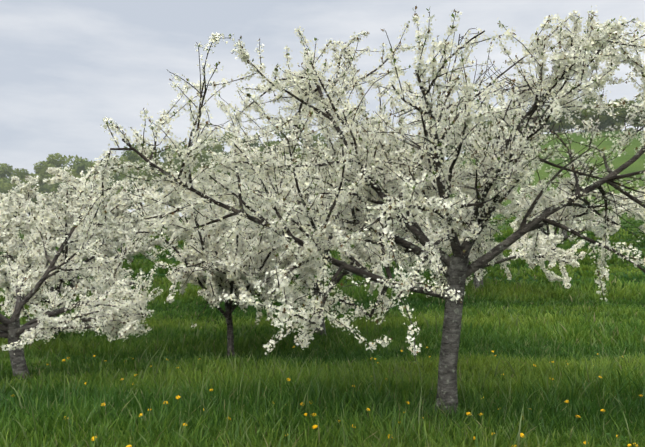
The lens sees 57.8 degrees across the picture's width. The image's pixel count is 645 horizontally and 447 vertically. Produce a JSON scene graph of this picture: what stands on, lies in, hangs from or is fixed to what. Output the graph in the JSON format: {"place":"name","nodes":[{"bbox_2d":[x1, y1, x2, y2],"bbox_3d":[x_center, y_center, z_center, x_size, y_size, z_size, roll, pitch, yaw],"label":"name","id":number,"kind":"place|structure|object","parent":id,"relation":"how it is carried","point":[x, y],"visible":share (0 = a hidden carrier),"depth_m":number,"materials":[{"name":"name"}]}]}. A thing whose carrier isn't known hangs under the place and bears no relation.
{"place":"outdoors","nodes":[
{"label":"outdoors","id":0,"kind":"place"},
{"bbox_2d":[0,131,644,330],"bbox_3d":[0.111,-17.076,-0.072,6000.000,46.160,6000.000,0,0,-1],"label":"grassy hill","id":1,"kind":"structure","parent":0,"point":[636,165],"depth_m":68.06,"materials":[{"name":"plant"}]},
{"bbox_2d":[0,163,13,180],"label":"tree","id":2,"kind":"object","parent":1,"relation":"on","point":[6,169],"visible":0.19,"depth_m":168.11,"materials":[{"name":"green plant"}]},
{"bbox_2d":[0,183,28,213],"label":"tree","id":3,"kind":"object","parent":1,"relation":"on","point":[3,190],"visible":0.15,"depth_m":130.41,"materials":[{"name":"green plant"}]},
{"bbox_2d":[7,168,41,221],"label":"tree","id":4,"kind":"object","parent":1,"relation":"on","point":[22,174],"visible":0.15,"depth_m":129.81,"materials":[{"name":"green plant"}]},
{"bbox_2d":[0,173,52,186],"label":"tree","id":5,"kind":"object","parent":1,"relation":"on","point":[5,180],"visible":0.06,"depth_m":149.25,"materials":[{"name":"green plant"}]},
{"bbox_2d":[40,164,57,196],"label":"tree","id":6,"kind":"object","parent":1,"relation":"on","point":[45,189],"visible":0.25,"depth_m":141.55,"materials":[{"name":"green plant"}]},
{"bbox_2d":[33,153,67,187],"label":"tree","id":7,"kind":"object","parent":1,"relation":"on","point":[40,166],"visible":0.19,"depth_m":163.91,"materials":[{"name":"green plant"}]},
{"bbox_2d":[17,188,87,244],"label":"cherry tree","id":8,"kind":"object","parent":1,"relation":"on","point":[56,197],"visible":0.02,"depth_m":31.25,"materials":[{"name":"white plant"}]},
{"bbox_2d":[51,167,80,201],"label":"tree","id":9,"kind":"object","parent":1,"relation":"on","point":[73,173],"visible":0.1,"depth_m":127.39,"materials":[{"name":"green plant"}]},
{"bbox_2d":[42,155,91,179],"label":"tree","id":10,"kind":"object","parent":1,"relation":"on","point":[76,161],"visible":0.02,"depth_m":162.97,"materials":[{"name":"green plant"}]},
{"bbox_2d":[21,187,126,245],"bbox_3d":[-11.287,-0.118,27.130,4.059,3.474,3.877,0,0,40],"label":"cherry tree","id":11,"kind":"object","parent":1,"relation":"on","point":[26,238],"visible":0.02,"depth_m":26.90,"materials":[{"name":"white plant"}]},
{"bbox_2d":[0,175,150,292],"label":"cherry tree","id":12,"kind":"object","parent":1,"relation":"on","point":[27,191],"visible":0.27,"depth_m":15.77,"materials":[{"name":"white plant"}]},
{"bbox_2d":[0,156,162,378],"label":"cherry tree","id":13,"kind":"object","parent":1,"relation":"on","point":[108,308],"visible":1,"depth_m":7.11,"materials":[{"name":"white plant"}]},
{"bbox_2d":[0,167,169,344],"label":"cherry tree","id":14,"kind":"object","parent":1,"relation":"on","point":[11,215],"visible":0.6,"depth_m":10.04,"materials":[{"name":"white plant"}]},
{"bbox_2d":[73,157,119,173],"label":"tree","id":15,"kind":"object","parent":1,"relation":"on","point":[79,166],"visible":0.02,"depth_m":147.66,"materials":[{"name":"green plant"}]},
{"bbox_2d":[56,193,162,261],"bbox_3d":[-8.341,0.351,21.397,3.718,3.020,4.772,0,0,-35],"label":"cherry tree","id":16,"kind":"object","parent":1,"relation":"on","point":[114,236],"visible":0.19,"depth_m":20.91,"materials":[{"name":"white plant"}]},
{"bbox_2d":[85,159,135,209],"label":"tree","id":17,"kind":"object","parent":1,"relation":"on","point":[92,164],"visible":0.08,"depth_m":134.53,"materials":[{"name":"green plant"}]},
{"bbox_2d":[106,143,164,204],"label":"tree","id":18,"kind":"object","parent":1,"relation":"on","point":[136,157],"visible":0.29,"depth_m":119.81,"materials":[{"name":"green plant"}]},
{"bbox_2d":[109,150,168,216],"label":"tree","id":19,"kind":"object","parent":1,"relation":"on","point":[124,160],"visible":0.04,"depth_m":137.36,"materials":[{"name":"green plant"}]},
{"bbox_2d":[128,183,207,241],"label":"cherry tree","id":20,"kind":"object","parent":1,"relation":"on","point":[148,188],"visible":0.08,"depth_m":32.30,"materials":[{"name":"white plant"}]},
{"bbox_2d":[144,143,199,217],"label":"tree","id":21,"kind":"object","parent":1,"relation":"on","point":[174,159],"visible":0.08,"depth_m":134.69,"materials":[{"name":"green plant"}]},
{"bbox_2d":[157,162,198,206],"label":"tree","id":22,"kind":"object","parent":1,"relation":"on","point":[176,172],"visible":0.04,"depth_m":127.73,"materials":[{"name":"green plant"}]},
{"bbox_2d":[165,177,232,242],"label":"cherry tree","id":23,"kind":"object","parent":1,"relation":"on","point":[203,212],"visible":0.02,"depth_m":26.01,"materials":[{"name":"white plant"}]},
{"bbox_2d":[89,165,320,355],"bbox_3d":[-1.600,0.632,9.202,3.293,3.254,3.464,0,0,-1],"label":"cherry tree","id":24,"kind":"object","parent":1,"relation":"on","point":[219,269],"visible":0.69,"depth_m":8.65,"materials":[{"name":"white plant"}]},
{"bbox_2d":[191,152,225,211],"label":"tree","id":25,"kind":"object","parent":1,"relation":"on","point":[204,160],"visible":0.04,"depth_m":121.46,"materials":[{"name":"green plant"}]},
{"bbox_2d":[189,132,237,164],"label":"tree","id":26,"kind":"object","parent":1,"relation":"on","point":[214,150],"visible":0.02,"depth_m":133.25,"materials":[{"name":"green plant"}]},
{"bbox_2d":[200,135,260,156],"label":"tree","id":27,"kind":"object","parent":1,"relation":"on","point":[219,146],"visible":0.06,"depth_m":138.09,"materials":[{"name":"green plant"}]},
{"bbox_2d":[214,154,254,199],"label":"tree","id":28,"kind":"object","parent":1,"relation":"on","point":[241,170],"visible":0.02,"depth_m":110.63,"materials":[{"name":"green plant"}]},
{"bbox_2d":[204,178,308,242],"bbox_3d":[-2.663,-0.065,21.883,4.374,3.649,4.598,0,0,-32],"label":"cherry tree","id":29,"kind":"object","parent":1,"relation":"on","point":[226,200],"visible":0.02,"depth_m":21.57,"materials":[{"name":"white plant"}]},
{"bbox_2d":[197,179,327,283],"bbox_3d":[-1.693,0.372,16.784,3.828,3.582,4.330,0,0,-30],"label":"cherry tree","id":30,"kind":"object","parent":1,"relation":"on","point":[223,212],"depth_m":16.75,"materials":[{"name":"white plant"}]},
{"bbox_2d":[253,127,304,154],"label":"tree","id":31,"kind":"object","parent":1,"relation":"on","point":[262,149],"visible":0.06,"depth_m":130.59,"materials":[{"name":"green plant"}]},
{"bbox_2d":[278,147,310,181],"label":"tree","id":32,"kind":"object","parent":1,"relation":"on","point":[298,149],"visible":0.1,"depth_m":107.11,"materials":[{"name":"green plant"}]},
{"bbox_2d":[187,136,435,335],"bbox_3d":[-0.261,0.330,10.584,4.253,3.922,3.863,0,0,-1],"label":"cherry tree","id":33,"kind":"object","parent":1,"relation":"on","point":[311,269],"visible":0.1,"depth_m":9.87,"materials":[{"name":"white plant"}]},
{"bbox_2d":[299,132,329,190],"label":"tree","id":34,"kind":"object","parent":1,"relation":"on","point":[315,138],"visible":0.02,"depth_m":134.31,"materials":[{"name":"green plant"}]},
{"bbox_2d":[0,203,644,446],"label":"grass","id":35,"kind":"structure","parent":1,"relation":"on","point":[323,373],"depth_m":6.51,"materials":[{"name":"plant"}]},
{"bbox_2d":[11,343,644,446],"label":"dandelions","id":36,"kind":"object","parent":1,"relation":"on","point":[402,351],"visible":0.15,"depth_m":5.24,"materials":[{"name":"yellow plant"}]},
{"bbox_2d":[72,5,644,416],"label":"cherry tree","id":37,"kind":"object","parent":1,"relation":"on","point":[367,186],"visible":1,"depth_m":5.09,"materials":[{"name":"white plant"}]},
{"bbox_2d":[359,189,441,260],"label":"cherry tree","id":38,"kind":"object","parent":1,"relation":"on","point":[424,218],"depth_m":22.13,"materials":[{"name":"white plant"}]},
{"bbox_2d":[452,180,515,216],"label":"cherry tree","id":39,"kind":"object","parent":1,"relation":"on","point":[501,211],"visible":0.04,"depth_m":31.93,"materials":[{"name":"white plant"}]},
{"bbox_2d":[477,121,490,141],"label":"tree","id":40,"kind":"object","parent":1,"relation":"on","point":[485,128],"visible":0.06,"depth_m":105.89,"materials":[{"name":"green plant"}]},
{"bbox_2d":[404,167,586,292],"bbox_3d":[4.596,0.271,16.666,4.765,3.687,4.572,0,0,8],"label":"cherry tree","id":41,"kind":"object","parent":1,"relation":"on","point":[547,252],"visible":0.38,"depth_m":15.69,"materials":[{"name":"white plant"}]},
{"bbox_2d":[484,116,514,137],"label":"tree","id":42,"kind":"object","parent":1,"relation":"on","point":[488,122],"visible":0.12,"depth_m":95.75,"materials":[{"name":"green plant"}]},
{"bbox_2d":[525,104,550,133],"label":"tree","id":43,"kind":"object","parent":1,"relation":"on","point":[543,110],"visible":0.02,"depth_m":98.44,"materials":[{"name":"green plant"}]},
{"bbox_2d":[533,121,558,132],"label":"tree","id":44,"kind":"object","parent":1,"relation":"on","point":[550,126],"visible":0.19,"depth_m":109.66,"materials":[{"name":"green plant"}]},
{"bbox_2d":[509,183,601,239],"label":"cherry tree","id":45,"kind":"object","parent":1,"relation":"on","point":[519,218],"visible":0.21,"depth_m":26.80,"materials":[{"name":"white plant"}]},
{"bbox_2d":[543,108,573,132],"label":"tree","id":46,"kind":"object","parent":1,"relation":"on","point":[559,121],"visible":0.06,"depth_m":92.61,"materials":[{"name":"green plant"}]},
{"bbox_2d":[554,118,572,132],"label":"tree","id":47,"kind":"object","parent":1,"relation":"on","point":[566,126],"visible":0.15,"depth_m":112.20,"materials":[{"name":"green plant"}]},
{"bbox_2d":[503,163,626,262],"bbox_3d":[8.967,-0.331,22.054,4.246,3.953,4.448,0,0,22],"label":"cherry tree","id":48,"kind":"object","parent":1,"relation":"on","point":[560,194],"visible":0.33,"depth_m":20.94,"materials":[{"name":"white plant"}]},
{"bbox_2d":[521,187,612,236],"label":"cherry tree","id":49,"kind":"object","parent":1,"relation":"on","point":[552,191],"visible":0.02,"depth_m":32.13,"materials":[{"name":"white plant"}]},
{"bbox_2d":[562,109,584,130],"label":"tree","id":50,"kind":"object","parent":1,"relation":"on","point":[576,118],"visible":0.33,"depth_m":95.48,"materials":[{"name":"green plant"}]},
{"bbox_2d":[573,107,592,131],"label":"tree","id":51,"kind":"object","parent":1,"relation":"on","point":[585,119],"visible":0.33,"depth_m":101.88,"materials":[{"name":"green plant"}]},
{"bbox_2d":[572,101,593,131],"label":"tree","id":52,"kind":"object","parent":1,"relation":"on","point":[573,126],"visible":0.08,"depth_m":112.18,"materials":[{"name":"green plant"}]},
{"bbox_2d":[582,103,611,130],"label":"tree","id":53,"kind":"object","parent":1,"relation":"on","point":[591,113],"visible":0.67,"depth_m":99.53,"materials":[{"name":"green plant"}]},
{"bbox_2d":[584,97,609,131],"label":"tree","id":54,"kind":"object","parent":1,"relation":"on","point":[604,126],"visible":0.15,"depth_m":117.36,"materials":[{"name":"green plant"}]},
{"bbox_2d":[601,101,621,130],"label":"tree","id":55,"kind":"object","parent":1,"relation":"on","point":[609,120],"visible":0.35,"depth_m":100.43,"materials":[{"name":"green plant"}]},
{"bbox_2d":[607,99,627,130],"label":"tree","id":56,"kind":"object","parent":1,"relation":"on","point":[619,124],"visible":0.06,"depth_m":116.97,"materials":[{"name":"green plant"}]},
{"bbox_2d":[605,98,642,131],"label":"tree","id":57,"kind":"object","parent":1,"relation":"on","point":[628,129],"depth_m":118.22,"materials":[{"name":"white plant"}]},
{"bbox_2d":[605,93,644,130],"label":"tree","id":58,"kind":"object","parent":1,"relation":"on","point":[622,112],"visible":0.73,"depth_m":94.10,"materials":[{"name":"green plant"}]},
{"bbox_2d":[611,186,644,219],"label":"cherry tree","id":59,"kind":"object","parent":1,"relation":"on","point":[613,205],"visible":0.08,"depth_m":34.23,"materials":[{"name":"white plant"}]},
{"bbox_2d":[615,189,644,232],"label":"cherry tree","id":60,"kind":"object","parent":1,"relation":"on","point":[639,214],"visible":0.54,"depth_m":26.84,"materials":[{"name":"white plant"}]},
{"bbox_2d":[631,187,644,210],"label":"cherry tree","id":61,"kind":"object","parent":1,"relation":"on","point":[637,194],"visible":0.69,"depth_m":22.27,"materials":[{"name":"white plant"}]},
{"bbox_2d":[631,108,644,130],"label":"tree","id":62,"kind":"object","parent":1,"relation":"on","point":[640,125],"visible":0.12,"depth_m":98.13,"materials":[{"name":"green plant"}]},
{"bbox_2d":[0,0,644,216],"label":"sky","id":63,"kind":"structure","parent":0,"point":[66,66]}
]}

